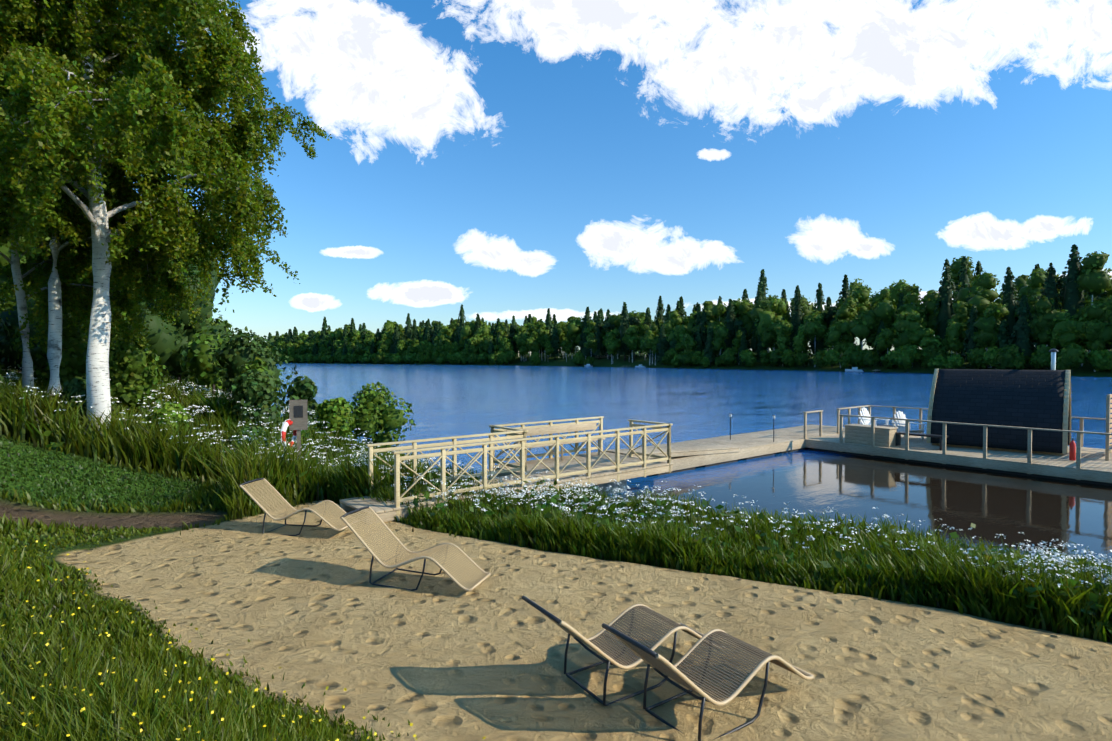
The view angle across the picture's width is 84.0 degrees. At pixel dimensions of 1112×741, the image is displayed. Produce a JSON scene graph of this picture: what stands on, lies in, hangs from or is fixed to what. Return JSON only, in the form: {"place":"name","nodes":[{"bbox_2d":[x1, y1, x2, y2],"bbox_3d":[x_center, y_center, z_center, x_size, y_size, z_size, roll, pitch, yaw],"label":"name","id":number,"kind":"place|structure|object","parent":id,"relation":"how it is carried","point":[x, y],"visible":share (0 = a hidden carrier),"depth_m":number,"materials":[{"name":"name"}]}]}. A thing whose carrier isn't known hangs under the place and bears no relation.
{"place":"outdoors","nodes":[
{"label":"outdoors","id":0,"kind":"place"},
{"bbox_2d":[0,349,1111,740],"bbox_3d":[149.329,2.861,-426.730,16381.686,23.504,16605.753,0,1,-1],"label":"ground","id":1,"kind":"structure","parent":0,"point":[440,657],"depth_m":6.29,"materials":[{"name":"beige sand"}]},
{"bbox_2d":[0,51,152,389],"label":"birch","id":2,"kind":"object","parent":1,"relation":"on","point":[121,320],"depth_m":15.96,"materials":[{"name":"green plant"}]},
{"bbox_2d":[0,0,205,398],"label":"birch","id":3,"kind":"object","parent":1,"relation":"on","point":[129,271],"depth_m":15.35,"materials":[{"name":"green plant"}]},
{"bbox_2d":[0,234,317,423],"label":"bank bushes","id":4,"kind":"object","parent":1,"relation":"on","point":[159,336],"visible":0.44,"depth_m":28.25,"materials":[{"name":"green plant"}]},
{"bbox_2d":[0,227,318,426],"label":"bank bushes","id":5,"kind":"object","parent":1,"relation":"on","point":[257,362],"depth_m":23.89,"materials":[{"name":"green plant"}]},
{"bbox_2d":[0,0,331,433],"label":"birch","id":6,"kind":"object","parent":1,"relation":"on","point":[241,147],"depth_m":12.64,"materials":[{"name":"green plant"}]},
{"bbox_2d":[0,286,415,449],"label":"bushes","id":7,"kind":"object","parent":1,"relation":"on","point":[259,385],"depth_m":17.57,"materials":[{"name":"green plant"}]},
{"bbox_2d":[0,540,485,740],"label":"buttercups","id":8,"kind":"object","parent":1,"relation":"on","point":[191,699],"visible":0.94,"depth_m":3.92,"materials":[{"name":"yellow plant"}]},
{"bbox_2d":[281,400,307,459],"bbox_3d":[-6.276,1.887,14.614,0.379,2.380,0.675,1,1,36],"label":"lifebuoy post","id":9,"kind":"object","parent":1,"relation":"on","point":[296,422],"visible":0.62,"depth_m":14.67,"materials":[{"name":"grey wood"}]},
{"bbox_2d":[239,478,359,535],"bbox_3d":[-4.258,2.270,10.265,1.848,0.819,0.612,0,1,11],"label":"lounger","id":10,"kind":"object","parent":1,"relation":"on","point":[324,516],"visible":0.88,"depth_m":10.24,"materials":[{"name":"beige"}]},
{"bbox_2d":[340,506,490,591],"bbox_3d":[-1.794,2.275,7.879,1.848,0.859,0.612,0,1,18],"label":"lounger","id":11,"kind":"object","parent":1,"relation":"on","point":[397,545],"visible":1,"depth_m":7.87,"materials":[{"name":"beige"}]},
{"bbox_2d":[0,369,1111,740],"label":"grass","id":12,"kind":"structure","parent":1,"relation":"on","point":[88,653],"depth_m":8.68,"materials":[{"name":"green plant"}]},
{"bbox_2d":[1,366,1111,595],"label":"white flowers","id":13,"kind":"object","parent":12,"relation":"on","point":[509,490],"visible":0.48,"depth_m":11.23,"materials":[{"name":"white plant"}]},
{"bbox_2d":[0,368,1111,633],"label":"flower stems","id":14,"kind":"object","parent":1,"relation":"on","point":[614,506],"visible":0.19,"depth_m":10.75,"materials":[{"name":"green plant"}]},
{"bbox_2d":[583,480,626,494],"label":"pillar","id":15,"kind":"structure","parent":1,"relation":"on","point":[623,483],"depth_m":15.61,"materials":[{"name":"concrete"}]},
{"bbox_2d":[522,596,725,705],"bbox_3d":[0.633,2.301,5.470,1.848,0.822,0.612,-1,1,-32],"label":"lounger","id":16,"kind":"object","parent":1,"relation":"on","point":[580,638],"visible":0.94,"depth_m":5.42,"materials":[{"name":"beige"}]},
{"bbox_2d":[265,244,1111,373],"bbox_3d":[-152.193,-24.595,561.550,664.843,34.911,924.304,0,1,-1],"label":"forest","id":17,"kind":"object","parent":1,"relation":"on","point":[320,347],"depth_m":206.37,"materials":[{"name":"green plant"}]},
{"bbox_2d":[602,623,814,740],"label":"lounger","id":18,"kind":"object","parent":1,"relation":"on","point":[658,663],"visible":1,"depth_m":4.89,"materials":[{"name":"beige"}]},
{"bbox_2d":[584,352,879,371],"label":"boats","id":19,"kind":"object","parent":1,"relation":"on","point":[854,369],"visible":0.56,"depth_m":235.04,"materials":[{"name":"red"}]},
{"bbox_2d":[117,0,1111,350],"label":"sky","id":20,"kind":"structure","parent":0,"point":[501,159],"materials":[{"name":"blue"}]},
{"bbox_2d":[272,363,1111,566],"bbox_3d":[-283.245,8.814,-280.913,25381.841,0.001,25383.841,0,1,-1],"label":"water","id":21,"kind":"structure","parent":0,"point":[689,404],"depth_m":32.09,"materials":[{"name":"blue liquid"}]},
{"bbox_2d":[628,413,844,475],"bbox_3d":[7.249,2.411,23.005,13.400,1.655,2.400,-1,1,-39],"label":"pontoon","id":22,"kind":"object","parent":21,"relation":"on","point":[753,445],"visible":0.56,"depth_m":22.10,"materials":[{"name":"grey wood"}]},
{"bbox_2d":[340,416,739,524],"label":"jetty","id":23,"kind":"object","parent":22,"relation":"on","point":[617,464],"visible":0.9,"depth_m":14.15,"materials":[{"name":"grey wood"}]},
{"bbox_2d":[803,394,1111,485],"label":"raft","id":24,"kind":"object","parent":21,"relation":"on","point":[902,441],"visible":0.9,"depth_m":19.88,"materials":[{"name":"grey wood"}]},
{"bbox_2d":[927,348,1070,455],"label":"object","id":25,"kind":"object","parent":24,"relation":"on","point":[1067,389],"visible":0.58,"depth_m":20.33,"materials":[{"name":"black wood"}]},
{"bbox_2d":[931,369,1069,452],"bbox_3d":[15.110,1.240,21.110,3.690,2.550,2.512,1,1,42],"label":"sauna cabin","id":26,"kind":"object","parent":24,"relation":"on","point":[1024,398],"visible":0.94,"depth_m":20.39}
]}

